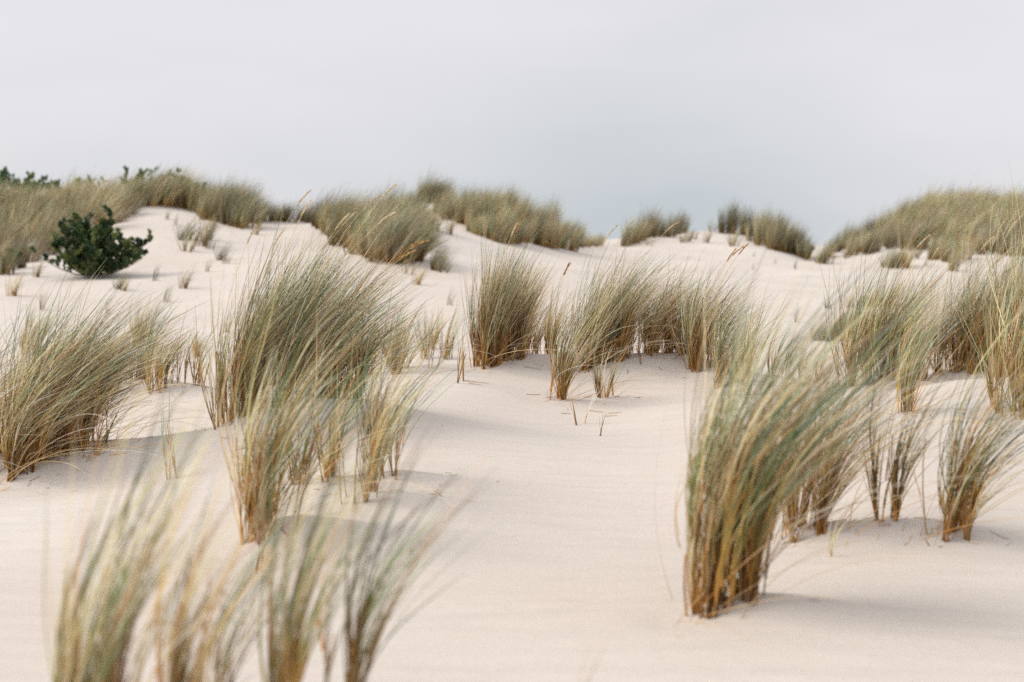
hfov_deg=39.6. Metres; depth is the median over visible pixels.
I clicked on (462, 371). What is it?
grass sprig
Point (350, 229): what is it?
marram tussock
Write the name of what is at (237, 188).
marram tussock
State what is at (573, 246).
marram tussock
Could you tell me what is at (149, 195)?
marram tussock
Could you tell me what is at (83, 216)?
marram tussock
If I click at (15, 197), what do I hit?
marram tussock
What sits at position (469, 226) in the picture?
marram tussock
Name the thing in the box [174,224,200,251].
grass tuft
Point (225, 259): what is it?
grass tuft
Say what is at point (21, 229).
marram tussock
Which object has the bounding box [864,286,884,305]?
marram tussock
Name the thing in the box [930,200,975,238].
marram tussock
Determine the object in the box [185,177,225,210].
marram tussock
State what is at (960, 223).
marram tussock
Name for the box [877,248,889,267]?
grass tuft
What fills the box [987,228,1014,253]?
marram tussock
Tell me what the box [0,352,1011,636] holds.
plant litter
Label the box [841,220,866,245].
marram tussock
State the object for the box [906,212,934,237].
marram tussock
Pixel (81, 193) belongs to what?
marram tussock
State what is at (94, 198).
marram tussock
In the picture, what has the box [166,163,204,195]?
marram tussock
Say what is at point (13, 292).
grass tuft
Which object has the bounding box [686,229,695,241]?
grass tuft
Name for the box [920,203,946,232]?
marram tussock
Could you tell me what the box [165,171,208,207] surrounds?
marram tussock
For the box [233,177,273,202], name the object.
marram tussock
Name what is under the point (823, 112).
sky
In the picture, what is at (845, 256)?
grass tuft
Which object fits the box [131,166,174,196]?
marram tussock
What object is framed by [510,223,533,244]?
marram tussock
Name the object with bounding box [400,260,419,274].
grass tuft
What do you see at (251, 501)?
marram tussock
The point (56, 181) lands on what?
dune shrub
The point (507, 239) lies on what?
marram tussock
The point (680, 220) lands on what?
marram tussock
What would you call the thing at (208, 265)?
grass tuft
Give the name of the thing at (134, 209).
marram tussock
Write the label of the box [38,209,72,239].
marram tussock
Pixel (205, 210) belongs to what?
marram tussock
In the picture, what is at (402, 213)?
marram tussock
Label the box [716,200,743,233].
marram tussock
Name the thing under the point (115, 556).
marram tussock
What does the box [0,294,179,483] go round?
marram tussock
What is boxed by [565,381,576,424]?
grass sprig
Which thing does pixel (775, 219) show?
marram tussock
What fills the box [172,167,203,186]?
dune shrub
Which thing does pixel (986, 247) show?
marram tussock
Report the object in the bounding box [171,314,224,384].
marram tussock
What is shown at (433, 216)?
grass tuft
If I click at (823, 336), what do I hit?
marram tussock
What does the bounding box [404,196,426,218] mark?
marram tussock
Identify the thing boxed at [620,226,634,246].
marram tussock
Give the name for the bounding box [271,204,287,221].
marram tussock
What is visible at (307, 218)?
marram tussock
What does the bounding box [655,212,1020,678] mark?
marram tussock
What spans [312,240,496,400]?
marram tussock
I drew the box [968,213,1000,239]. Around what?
marram tussock
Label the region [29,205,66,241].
marram tussock
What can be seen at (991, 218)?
marram tussock
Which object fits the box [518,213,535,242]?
marram tussock
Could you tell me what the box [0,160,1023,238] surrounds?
marram grass
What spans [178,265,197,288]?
grass tuft
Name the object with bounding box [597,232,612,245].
marram tussock
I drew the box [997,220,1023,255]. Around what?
marram tussock
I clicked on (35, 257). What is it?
marram tussock
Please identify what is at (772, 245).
marram tussock
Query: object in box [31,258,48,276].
grass tuft
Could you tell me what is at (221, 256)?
grass tuft
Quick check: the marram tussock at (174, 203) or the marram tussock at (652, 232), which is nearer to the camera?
the marram tussock at (174, 203)
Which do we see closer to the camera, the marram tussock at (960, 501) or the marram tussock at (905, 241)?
the marram tussock at (960, 501)
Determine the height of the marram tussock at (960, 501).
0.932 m
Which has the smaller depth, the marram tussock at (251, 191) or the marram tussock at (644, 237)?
the marram tussock at (251, 191)
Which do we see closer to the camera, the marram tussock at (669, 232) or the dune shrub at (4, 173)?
the dune shrub at (4, 173)
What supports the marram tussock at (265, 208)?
on the dune ground at (556, 569)
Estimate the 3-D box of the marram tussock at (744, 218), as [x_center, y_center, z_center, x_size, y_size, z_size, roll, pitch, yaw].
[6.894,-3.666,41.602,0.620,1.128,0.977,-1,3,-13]
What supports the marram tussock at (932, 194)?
on the dune ground at (556, 569)
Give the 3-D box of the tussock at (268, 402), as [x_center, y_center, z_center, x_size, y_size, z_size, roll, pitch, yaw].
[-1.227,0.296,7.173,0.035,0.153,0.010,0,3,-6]
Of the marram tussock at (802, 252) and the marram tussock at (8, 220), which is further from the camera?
the marram tussock at (802, 252)
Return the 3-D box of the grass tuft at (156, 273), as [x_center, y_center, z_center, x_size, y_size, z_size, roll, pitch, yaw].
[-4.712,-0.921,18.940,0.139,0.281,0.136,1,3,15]
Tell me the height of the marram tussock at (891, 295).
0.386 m
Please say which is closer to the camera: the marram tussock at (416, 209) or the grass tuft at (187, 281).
the grass tuft at (187, 281)
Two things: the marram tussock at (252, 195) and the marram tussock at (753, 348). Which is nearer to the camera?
the marram tussock at (753, 348)
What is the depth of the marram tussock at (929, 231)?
36.93 m
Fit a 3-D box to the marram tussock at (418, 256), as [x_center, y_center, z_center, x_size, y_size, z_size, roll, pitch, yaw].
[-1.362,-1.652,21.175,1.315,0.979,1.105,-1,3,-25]
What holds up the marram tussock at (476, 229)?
on the dune ground at (556, 569)
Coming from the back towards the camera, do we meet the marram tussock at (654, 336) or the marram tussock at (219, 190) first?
the marram tussock at (219, 190)
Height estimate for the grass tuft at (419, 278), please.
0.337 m
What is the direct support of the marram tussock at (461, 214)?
on the dune ground at (556, 569)
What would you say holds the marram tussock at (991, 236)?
on the dune ground at (556, 569)
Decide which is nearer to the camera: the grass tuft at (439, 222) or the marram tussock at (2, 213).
the grass tuft at (439, 222)
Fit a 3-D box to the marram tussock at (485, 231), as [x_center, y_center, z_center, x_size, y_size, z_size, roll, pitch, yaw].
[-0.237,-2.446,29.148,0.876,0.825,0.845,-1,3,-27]
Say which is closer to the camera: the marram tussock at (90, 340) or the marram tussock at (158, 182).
the marram tussock at (90, 340)
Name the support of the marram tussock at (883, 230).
on the dune ground at (556, 569)
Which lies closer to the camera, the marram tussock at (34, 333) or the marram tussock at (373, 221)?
the marram tussock at (34, 333)
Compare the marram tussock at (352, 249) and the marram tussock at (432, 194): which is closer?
the marram tussock at (352, 249)
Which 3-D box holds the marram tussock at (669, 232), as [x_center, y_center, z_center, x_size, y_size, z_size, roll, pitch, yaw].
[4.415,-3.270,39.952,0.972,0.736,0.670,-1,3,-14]
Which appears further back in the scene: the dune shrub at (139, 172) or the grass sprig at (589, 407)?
the dune shrub at (139, 172)
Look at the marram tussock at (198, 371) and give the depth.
9.12 m
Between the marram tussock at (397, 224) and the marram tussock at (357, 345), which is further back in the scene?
the marram tussock at (397, 224)
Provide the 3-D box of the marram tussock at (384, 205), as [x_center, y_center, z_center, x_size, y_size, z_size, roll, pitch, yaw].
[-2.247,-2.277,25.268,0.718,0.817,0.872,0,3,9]
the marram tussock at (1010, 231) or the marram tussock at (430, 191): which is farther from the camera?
the marram tussock at (1010, 231)
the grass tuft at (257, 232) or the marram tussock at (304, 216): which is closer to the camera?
the grass tuft at (257, 232)
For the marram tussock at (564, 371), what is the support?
on the dune ground at (556, 569)
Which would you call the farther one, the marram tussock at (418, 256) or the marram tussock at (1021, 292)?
the marram tussock at (418, 256)
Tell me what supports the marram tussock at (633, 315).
on the dune ground at (556, 569)
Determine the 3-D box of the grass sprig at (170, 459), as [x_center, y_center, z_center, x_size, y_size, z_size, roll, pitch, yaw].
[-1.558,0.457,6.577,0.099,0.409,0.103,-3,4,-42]
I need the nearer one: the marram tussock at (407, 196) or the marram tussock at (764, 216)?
the marram tussock at (407, 196)
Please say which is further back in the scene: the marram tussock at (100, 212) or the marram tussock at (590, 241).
the marram tussock at (590, 241)
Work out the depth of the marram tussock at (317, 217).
25.83 m
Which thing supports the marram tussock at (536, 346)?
on the dune ground at (556, 569)
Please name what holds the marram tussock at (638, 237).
on the dune ground at (556, 569)
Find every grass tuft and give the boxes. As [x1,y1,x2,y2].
[0,224,41,268]
[0,233,28,275]
[5,268,28,295]
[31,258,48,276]
[39,286,52,309]
[111,271,126,288]
[120,278,131,290]
[153,263,160,280]
[163,285,173,301]
[171,215,201,240]
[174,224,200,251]
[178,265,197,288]
[182,221,202,240]
[193,213,221,246]
[199,208,224,239]
[205,228,221,249]
[205,259,214,271]
[212,242,231,260]
[222,241,235,263]
[253,222,263,234]
[316,214,334,236]
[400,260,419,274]
[411,264,431,284]
[427,204,437,229]
[433,256,458,272]
[434,212,443,231]
[445,213,458,234]
[447,287,458,305]
[677,230,692,242]
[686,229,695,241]
[703,229,714,242]
[706,216,717,231]
[727,223,745,246]
[819,241,839,263]
[840,241,854,258]
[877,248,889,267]
[900,241,919,268]
[911,239,931,257]
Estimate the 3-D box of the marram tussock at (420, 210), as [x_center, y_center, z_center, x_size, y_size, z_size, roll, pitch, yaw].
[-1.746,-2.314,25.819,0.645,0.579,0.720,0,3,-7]
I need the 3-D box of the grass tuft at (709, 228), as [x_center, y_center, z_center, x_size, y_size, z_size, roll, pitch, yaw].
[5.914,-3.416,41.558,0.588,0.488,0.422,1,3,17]
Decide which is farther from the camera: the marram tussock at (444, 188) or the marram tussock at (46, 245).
the marram tussock at (444, 188)
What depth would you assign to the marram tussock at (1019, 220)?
38.91 m
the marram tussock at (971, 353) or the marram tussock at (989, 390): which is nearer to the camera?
the marram tussock at (989, 390)
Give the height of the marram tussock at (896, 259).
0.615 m
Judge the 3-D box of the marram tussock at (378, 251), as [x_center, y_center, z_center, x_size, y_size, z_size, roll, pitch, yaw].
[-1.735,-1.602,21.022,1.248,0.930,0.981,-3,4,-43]
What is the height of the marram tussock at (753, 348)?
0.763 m
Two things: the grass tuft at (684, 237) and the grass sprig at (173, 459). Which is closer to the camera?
the grass sprig at (173, 459)
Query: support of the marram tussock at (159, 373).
on the dune ground at (556, 569)
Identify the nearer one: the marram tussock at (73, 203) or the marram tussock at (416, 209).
the marram tussock at (416, 209)
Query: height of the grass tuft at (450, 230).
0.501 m
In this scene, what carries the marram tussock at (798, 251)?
on the dune ground at (556, 569)
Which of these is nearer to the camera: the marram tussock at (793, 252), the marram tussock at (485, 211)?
the marram tussock at (485, 211)
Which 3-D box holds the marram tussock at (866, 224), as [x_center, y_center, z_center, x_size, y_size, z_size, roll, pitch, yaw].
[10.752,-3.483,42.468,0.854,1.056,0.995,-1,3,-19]
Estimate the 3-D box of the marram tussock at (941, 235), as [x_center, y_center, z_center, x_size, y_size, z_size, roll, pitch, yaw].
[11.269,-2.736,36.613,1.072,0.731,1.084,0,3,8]
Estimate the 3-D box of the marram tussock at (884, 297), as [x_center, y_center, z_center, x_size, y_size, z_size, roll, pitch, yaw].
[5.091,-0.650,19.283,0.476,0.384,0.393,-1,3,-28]
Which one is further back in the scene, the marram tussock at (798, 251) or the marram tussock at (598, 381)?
the marram tussock at (798, 251)
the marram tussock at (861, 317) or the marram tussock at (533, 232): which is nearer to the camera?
the marram tussock at (861, 317)
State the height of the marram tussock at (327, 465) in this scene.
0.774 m
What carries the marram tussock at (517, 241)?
on the dune ground at (556, 569)
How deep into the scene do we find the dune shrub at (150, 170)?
31.82 m
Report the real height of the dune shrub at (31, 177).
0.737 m
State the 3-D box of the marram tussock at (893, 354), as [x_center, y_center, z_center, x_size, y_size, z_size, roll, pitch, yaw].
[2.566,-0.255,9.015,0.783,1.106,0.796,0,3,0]
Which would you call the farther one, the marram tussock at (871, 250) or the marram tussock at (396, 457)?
the marram tussock at (871, 250)
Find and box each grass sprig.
[161,395,176,477]
[161,396,184,478]
[255,507,287,572]
[456,316,473,380]
[457,344,474,382]
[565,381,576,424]
[578,622,615,681]
[584,391,599,422]
[635,338,640,363]
[828,502,845,556]
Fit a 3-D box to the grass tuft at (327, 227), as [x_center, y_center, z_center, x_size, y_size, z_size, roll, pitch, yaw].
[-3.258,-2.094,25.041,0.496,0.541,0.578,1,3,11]
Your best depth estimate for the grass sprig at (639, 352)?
9.73 m
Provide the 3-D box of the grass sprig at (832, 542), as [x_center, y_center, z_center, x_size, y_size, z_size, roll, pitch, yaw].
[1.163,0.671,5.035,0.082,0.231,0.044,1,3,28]
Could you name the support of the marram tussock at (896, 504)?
on the dune ground at (556, 569)
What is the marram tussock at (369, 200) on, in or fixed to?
on the dune ground at (556, 569)
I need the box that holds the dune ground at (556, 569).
[0,203,1023,681]
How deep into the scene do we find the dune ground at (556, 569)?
5.68 m
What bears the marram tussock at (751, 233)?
on the dune ground at (556, 569)
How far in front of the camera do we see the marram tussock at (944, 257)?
33.01 m
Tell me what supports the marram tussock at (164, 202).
on the dune ground at (556, 569)
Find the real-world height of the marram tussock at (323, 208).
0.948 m
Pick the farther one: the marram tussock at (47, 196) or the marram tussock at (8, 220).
the marram tussock at (47, 196)
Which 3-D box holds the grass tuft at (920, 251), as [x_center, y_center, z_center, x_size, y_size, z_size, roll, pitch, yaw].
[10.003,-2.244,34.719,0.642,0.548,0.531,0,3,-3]
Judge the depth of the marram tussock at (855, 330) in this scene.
8.98 m
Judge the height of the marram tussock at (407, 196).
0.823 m
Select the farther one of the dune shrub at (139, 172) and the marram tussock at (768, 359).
the dune shrub at (139, 172)
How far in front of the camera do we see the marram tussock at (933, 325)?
11.51 m
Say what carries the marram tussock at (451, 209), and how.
on the dune ground at (556, 569)
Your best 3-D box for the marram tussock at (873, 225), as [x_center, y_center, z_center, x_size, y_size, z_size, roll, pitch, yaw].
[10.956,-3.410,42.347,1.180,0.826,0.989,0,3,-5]
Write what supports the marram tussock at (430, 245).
on the dune ground at (556, 569)
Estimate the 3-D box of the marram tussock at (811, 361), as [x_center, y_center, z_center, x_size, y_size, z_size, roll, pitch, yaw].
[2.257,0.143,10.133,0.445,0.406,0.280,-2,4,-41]
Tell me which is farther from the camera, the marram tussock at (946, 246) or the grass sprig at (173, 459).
the marram tussock at (946, 246)
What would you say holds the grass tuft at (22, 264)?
on the dune ground at (556, 569)
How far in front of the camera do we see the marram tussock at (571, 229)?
31.44 m
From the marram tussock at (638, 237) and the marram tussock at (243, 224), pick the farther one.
the marram tussock at (638, 237)
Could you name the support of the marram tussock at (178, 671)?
on the dune ground at (556, 569)
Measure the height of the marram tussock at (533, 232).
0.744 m
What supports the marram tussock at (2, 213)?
on the dune ground at (556, 569)
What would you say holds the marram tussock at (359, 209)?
on the dune ground at (556, 569)
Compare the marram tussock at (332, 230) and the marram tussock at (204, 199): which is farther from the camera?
the marram tussock at (204, 199)
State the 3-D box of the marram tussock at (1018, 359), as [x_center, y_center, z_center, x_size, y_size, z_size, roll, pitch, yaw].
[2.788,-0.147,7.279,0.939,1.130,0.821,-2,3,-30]
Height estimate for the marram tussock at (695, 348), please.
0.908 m
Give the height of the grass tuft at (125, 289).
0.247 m
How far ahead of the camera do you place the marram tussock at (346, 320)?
7.44 m
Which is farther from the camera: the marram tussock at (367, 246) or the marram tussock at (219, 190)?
the marram tussock at (219, 190)
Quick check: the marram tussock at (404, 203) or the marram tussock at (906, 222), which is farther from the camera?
the marram tussock at (906, 222)
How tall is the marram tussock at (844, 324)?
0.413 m
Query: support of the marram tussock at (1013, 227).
on the dune ground at (556, 569)
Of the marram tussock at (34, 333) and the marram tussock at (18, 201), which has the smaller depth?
the marram tussock at (34, 333)
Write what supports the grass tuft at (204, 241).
on the dune ground at (556, 569)
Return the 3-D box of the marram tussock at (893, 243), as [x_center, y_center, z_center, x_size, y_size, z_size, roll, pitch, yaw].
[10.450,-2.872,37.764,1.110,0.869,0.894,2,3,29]
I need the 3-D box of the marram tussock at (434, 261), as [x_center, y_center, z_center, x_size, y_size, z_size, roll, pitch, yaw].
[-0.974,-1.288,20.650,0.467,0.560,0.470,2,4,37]
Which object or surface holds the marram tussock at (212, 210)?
on the dune ground at (556, 569)
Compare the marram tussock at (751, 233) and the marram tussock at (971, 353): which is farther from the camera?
the marram tussock at (751, 233)
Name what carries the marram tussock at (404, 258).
on the dune ground at (556, 569)
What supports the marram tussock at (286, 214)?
on the dune ground at (556, 569)
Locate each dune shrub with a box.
[0,166,29,190]
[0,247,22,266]
[10,171,52,193]
[29,204,153,275]
[42,174,63,192]
[71,174,107,189]
[120,164,148,187]
[147,166,170,195]
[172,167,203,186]
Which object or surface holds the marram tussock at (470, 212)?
on the dune ground at (556, 569)
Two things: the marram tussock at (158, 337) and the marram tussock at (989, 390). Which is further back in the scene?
the marram tussock at (158, 337)
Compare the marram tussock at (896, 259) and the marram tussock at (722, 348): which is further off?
the marram tussock at (896, 259)
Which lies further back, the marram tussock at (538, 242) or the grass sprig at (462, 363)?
the marram tussock at (538, 242)
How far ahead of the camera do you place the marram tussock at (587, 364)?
9.70 m
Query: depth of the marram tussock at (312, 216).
26.51 m
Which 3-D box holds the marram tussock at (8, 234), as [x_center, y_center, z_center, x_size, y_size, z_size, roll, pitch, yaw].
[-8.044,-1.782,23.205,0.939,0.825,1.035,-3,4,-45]
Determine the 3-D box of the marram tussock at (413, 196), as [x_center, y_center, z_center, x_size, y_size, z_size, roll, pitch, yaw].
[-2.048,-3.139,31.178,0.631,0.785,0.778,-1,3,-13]
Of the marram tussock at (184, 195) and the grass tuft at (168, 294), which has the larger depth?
the marram tussock at (184, 195)
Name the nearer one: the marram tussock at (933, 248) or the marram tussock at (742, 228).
the marram tussock at (933, 248)
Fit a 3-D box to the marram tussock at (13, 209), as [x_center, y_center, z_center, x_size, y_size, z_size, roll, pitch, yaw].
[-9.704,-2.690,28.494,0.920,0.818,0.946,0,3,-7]
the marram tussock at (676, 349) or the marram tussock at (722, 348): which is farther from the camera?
the marram tussock at (676, 349)
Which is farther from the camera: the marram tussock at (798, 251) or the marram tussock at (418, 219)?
the marram tussock at (798, 251)
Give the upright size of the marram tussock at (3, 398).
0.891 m
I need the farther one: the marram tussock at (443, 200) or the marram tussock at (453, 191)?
the marram tussock at (453, 191)
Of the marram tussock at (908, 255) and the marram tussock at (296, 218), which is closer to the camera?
the marram tussock at (296, 218)
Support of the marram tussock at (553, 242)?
on the dune ground at (556, 569)
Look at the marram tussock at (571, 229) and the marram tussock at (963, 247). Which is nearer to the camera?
the marram tussock at (571, 229)
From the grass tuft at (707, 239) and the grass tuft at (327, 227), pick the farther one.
the grass tuft at (707, 239)
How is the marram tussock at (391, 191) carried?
on the dune ground at (556, 569)
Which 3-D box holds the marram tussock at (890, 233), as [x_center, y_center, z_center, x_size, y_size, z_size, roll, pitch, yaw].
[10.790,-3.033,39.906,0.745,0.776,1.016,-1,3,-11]
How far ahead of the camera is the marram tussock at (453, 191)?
32.72 m
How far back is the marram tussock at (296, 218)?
29.73 m
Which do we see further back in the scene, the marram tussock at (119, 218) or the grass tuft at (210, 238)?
the marram tussock at (119, 218)
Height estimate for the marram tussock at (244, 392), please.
1.195 m
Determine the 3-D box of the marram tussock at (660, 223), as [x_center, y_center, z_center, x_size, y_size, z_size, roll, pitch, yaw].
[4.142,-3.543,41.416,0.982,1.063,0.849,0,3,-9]
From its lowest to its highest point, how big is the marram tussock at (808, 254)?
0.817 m
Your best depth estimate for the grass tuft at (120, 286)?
18.23 m
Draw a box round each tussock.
[0,199,23,222]
[0,206,30,231]
[0,208,20,234]
[0,214,49,250]
[0,216,36,242]
[0,229,32,256]
[0,261,208,462]
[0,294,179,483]
[0,304,133,487]
[1,179,41,210]
[1,209,46,248]
[3,185,40,218]
[8,186,70,236]
[8,188,40,221]
[10,298,67,355]
[20,181,58,220]
[27,211,69,249]
[27,238,49,262]
[28,184,62,210]
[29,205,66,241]
[36,230,64,255]
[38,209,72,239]
[39,196,92,236]
[43,178,84,206]
[43,376,346,681]
[44,175,87,218]
[48,184,95,221]
[51,200,89,229]
[55,314,244,681]
[62,202,98,226]
[67,184,94,206]
[73,310,216,462]
[75,175,125,226]
[82,181,113,213]
[85,314,184,393]
[93,201,140,223]
[94,194,128,219]
[110,177,155,217]
[124,295,198,379]
[129,291,179,347]
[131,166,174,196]
[131,168,180,204]
[133,171,164,206]
[139,304,213,393]
[144,167,193,206]
[154,167,200,207]
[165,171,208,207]
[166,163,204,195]
[166,462,321,681]
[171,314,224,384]
[178,169,208,210]
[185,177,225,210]
[187,326,228,385]
[189,330,211,356]
[190,182,224,214]
[192,268,314,423]
[192,288,252,429]
[195,182,237,220]
[203,179,235,215]
[208,175,257,221]
[210,189,348,420]
[210,263,493,554]
[215,175,261,223]
[216,173,254,199]
[217,176,262,226]
[229,195,389,408]
[231,189,274,228]
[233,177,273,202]
[241,186,266,210]
[242,184,427,399]
[245,335,384,484]
[247,183,274,222]
[251,315,509,681]
[258,196,275,221]
[263,199,282,221]
[267,385,271,408]
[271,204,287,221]
[276,202,295,221]
[282,196,305,222]
[294,201,316,222]
[298,304,387,481]
[304,204,317,222]
[310,185,337,226]
[312,181,382,232]
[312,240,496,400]
[313,189,345,228]
[324,186,372,245]
[326,193,363,222]
[332,311,463,503]
[336,202,402,247]
[336,205,372,240]
[340,203,410,254]
[345,270,488,478]
[349,185,398,219]
[349,193,385,230]
[354,195,432,228]
[354,208,423,257]
[356,183,421,254]
[358,192,422,231]
[359,188,398,222]
[362,211,433,263]
[364,193,400,220]
[364,296,447,373]
[370,197,434,252]
[371,207,444,262]
[374,184,410,208]
[375,179,407,206]
[378,206,440,230]
[379,306,457,374]
[383,193,437,225]
[383,208,456,262]
[392,185,417,206]
[392,189,420,209]
[392,195,419,215]
[399,219,454,260]
[402,309,450,350]
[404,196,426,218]
[405,185,426,211]
[409,184,434,210]
[409,200,430,221]
[414,300,467,360]
[416,166,447,201]
[417,197,445,223]
[421,174,455,202]
[421,176,443,202]
[430,238,457,270]
[432,184,461,215]
[434,177,457,203]
[438,176,465,203]
[438,195,465,219]
[454,189,480,223]
[460,209,582,372]
[463,191,507,228]
[463,199,479,223]
[464,209,491,232]
[470,209,497,235]
[475,223,574,361]
[481,207,516,241]
[483,203,523,238]
[490,205,523,243]
[502,218,523,243]
[510,210,532,243]
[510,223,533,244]
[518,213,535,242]
[521,208,545,243]
[526,205,548,244]
[529,203,550,245]
[529,262,580,353]
[539,210,558,246]
[544,208,568,248]
[546,278,681,402]
[549,219,580,244]
[557,214,572,248]
[559,224,678,373]
[560,217,589,251]
[571,219,732,375]
[580,235,587,247]
[584,231,595,247]
[591,233,604,246]
[591,340,677,397]
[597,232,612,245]
[618,213,649,244]
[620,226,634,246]
[622,253,732,362]
[629,215,656,240]
[631,201,666,238]
[640,205,671,236]
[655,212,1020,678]
[656,213,683,236]
[659,243,769,372]
[661,252,780,356]
[664,206,686,233]
[673,211,695,233]
[705,276,789,386]
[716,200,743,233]
[726,196,744,233]
[736,278,789,394]
[737,203,757,234]
[738,204,760,235]
[742,204,779,242]
[752,204,794,245]
[753,207,777,232]
[761,318,807,378]
[765,207,797,251]
[766,206,791,234]
[766,276,1022,545]
[774,218,806,252]
[782,221,807,253]
[789,226,814,254]
[794,232,808,256]
[797,336,833,379]
[800,237,815,258]
[803,237,818,259]
[810,320,842,340]
[814,247,835,263]
[817,234,941,386]
[819,311,852,340]
[822,237,841,257]
[826,231,852,251]
[827,310,866,335]
[833,221,859,248]
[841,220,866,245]
[842,229,873,255]
[848,300,871,328]
[853,230,970,383]
[855,224,871,239]
[855,229,874,252]
[855,323,968,521]
[857,211,877,236]
[861,230,884,254]
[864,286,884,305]
[866,215,894,234]
[866,222,884,241]
[870,229,889,251]
[870,286,903,305]
[873,203,910,232]
[876,218,896,240]
[882,222,901,246]
[884,219,920,248]
[884,284,900,303]
[885,247,978,380]
[887,211,923,236]
[887,245,911,268]
[892,307,998,413]
[895,242,913,266]
[897,207,943,249]
[898,308,1023,547]
[901,236,1017,377]
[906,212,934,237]
[911,215,946,247]
[919,182,945,202]
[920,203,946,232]
[926,230,953,259]
[928,227,964,245]
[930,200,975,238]
[934,230,960,258]
[939,213,1023,374]
[940,236,964,262]
[940,249,1023,418]
[941,196,996,245]
[944,211,1023,377]
[944,217,977,246]
[946,247,966,270]
[955,232,979,259]
[959,214,1004,254]
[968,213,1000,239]
[970,155,1023,368]
[970,203,1007,234]
[972,220,1009,251]
[976,222,1002,243]
[977,335,1011,406]
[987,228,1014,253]
[990,217,1019,233]
[993,213,1023,242]
[993,219,1023,241]
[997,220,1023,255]
[1007,209,1023,232]
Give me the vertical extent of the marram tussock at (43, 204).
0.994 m
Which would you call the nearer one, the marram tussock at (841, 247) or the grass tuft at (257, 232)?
the grass tuft at (257, 232)
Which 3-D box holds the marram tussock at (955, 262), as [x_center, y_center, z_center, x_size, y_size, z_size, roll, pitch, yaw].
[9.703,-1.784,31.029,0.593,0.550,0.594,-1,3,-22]
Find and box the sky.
[0,0,1023,245]
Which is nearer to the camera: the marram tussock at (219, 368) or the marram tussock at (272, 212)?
the marram tussock at (219, 368)
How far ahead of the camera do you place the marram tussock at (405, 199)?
26.47 m
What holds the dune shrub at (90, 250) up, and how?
on the dune ground at (556, 569)
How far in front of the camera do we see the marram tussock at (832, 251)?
37.83 m
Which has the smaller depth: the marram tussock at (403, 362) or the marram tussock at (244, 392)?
the marram tussock at (244, 392)
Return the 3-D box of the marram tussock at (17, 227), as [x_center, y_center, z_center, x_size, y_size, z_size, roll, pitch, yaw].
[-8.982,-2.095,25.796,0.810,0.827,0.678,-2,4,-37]
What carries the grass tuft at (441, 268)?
on the dune ground at (556, 569)
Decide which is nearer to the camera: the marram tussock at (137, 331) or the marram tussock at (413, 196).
the marram tussock at (137, 331)
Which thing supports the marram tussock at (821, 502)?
on the dune ground at (556, 569)
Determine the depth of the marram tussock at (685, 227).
41.84 m
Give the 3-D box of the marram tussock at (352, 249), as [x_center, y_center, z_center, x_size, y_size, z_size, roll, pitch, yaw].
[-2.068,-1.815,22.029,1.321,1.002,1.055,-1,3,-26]
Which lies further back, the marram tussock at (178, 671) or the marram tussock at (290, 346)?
the marram tussock at (290, 346)
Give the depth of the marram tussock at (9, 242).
22.83 m
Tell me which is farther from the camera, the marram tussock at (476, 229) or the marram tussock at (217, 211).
the marram tussock at (476, 229)
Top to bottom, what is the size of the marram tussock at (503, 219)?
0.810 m
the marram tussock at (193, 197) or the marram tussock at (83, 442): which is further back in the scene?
the marram tussock at (193, 197)
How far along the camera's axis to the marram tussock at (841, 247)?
39.11 m
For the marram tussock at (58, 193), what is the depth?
28.75 m
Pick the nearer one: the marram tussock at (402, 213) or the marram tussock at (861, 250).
the marram tussock at (402, 213)
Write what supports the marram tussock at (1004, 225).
on the dune ground at (556, 569)
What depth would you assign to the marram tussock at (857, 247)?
37.52 m
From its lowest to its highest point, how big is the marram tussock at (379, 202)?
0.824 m
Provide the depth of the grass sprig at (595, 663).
2.72 m
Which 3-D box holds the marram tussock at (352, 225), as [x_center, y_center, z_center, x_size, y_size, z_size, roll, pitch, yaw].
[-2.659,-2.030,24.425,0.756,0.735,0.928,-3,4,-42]
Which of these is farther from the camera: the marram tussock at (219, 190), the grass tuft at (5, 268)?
the marram tussock at (219, 190)
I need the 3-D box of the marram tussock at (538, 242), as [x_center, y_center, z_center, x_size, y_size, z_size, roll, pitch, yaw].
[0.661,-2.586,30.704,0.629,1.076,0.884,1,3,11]
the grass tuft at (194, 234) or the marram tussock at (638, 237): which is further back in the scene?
the marram tussock at (638, 237)
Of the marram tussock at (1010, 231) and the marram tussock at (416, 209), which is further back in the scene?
the marram tussock at (1010, 231)
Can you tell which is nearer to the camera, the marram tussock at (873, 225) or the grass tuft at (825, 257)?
the grass tuft at (825, 257)
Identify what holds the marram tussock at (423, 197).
on the dune ground at (556, 569)
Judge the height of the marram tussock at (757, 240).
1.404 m
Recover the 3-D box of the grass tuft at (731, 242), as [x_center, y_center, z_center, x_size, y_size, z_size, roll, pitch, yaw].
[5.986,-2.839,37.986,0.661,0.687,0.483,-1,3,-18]
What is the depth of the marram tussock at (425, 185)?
32.80 m
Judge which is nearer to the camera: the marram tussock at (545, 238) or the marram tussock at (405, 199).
the marram tussock at (405, 199)
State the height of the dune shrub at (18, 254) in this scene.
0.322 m
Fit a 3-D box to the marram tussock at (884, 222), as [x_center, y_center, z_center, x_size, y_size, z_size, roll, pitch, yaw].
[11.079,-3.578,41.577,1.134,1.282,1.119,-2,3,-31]
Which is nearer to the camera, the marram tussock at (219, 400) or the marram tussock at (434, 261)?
the marram tussock at (219, 400)
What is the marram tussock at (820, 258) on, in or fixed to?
on the dune ground at (556, 569)
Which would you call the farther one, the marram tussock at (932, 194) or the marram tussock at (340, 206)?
the marram tussock at (932, 194)
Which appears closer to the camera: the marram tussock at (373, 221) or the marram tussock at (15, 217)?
the marram tussock at (373, 221)
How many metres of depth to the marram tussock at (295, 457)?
6.02 m
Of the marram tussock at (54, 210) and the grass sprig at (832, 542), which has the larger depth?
the marram tussock at (54, 210)

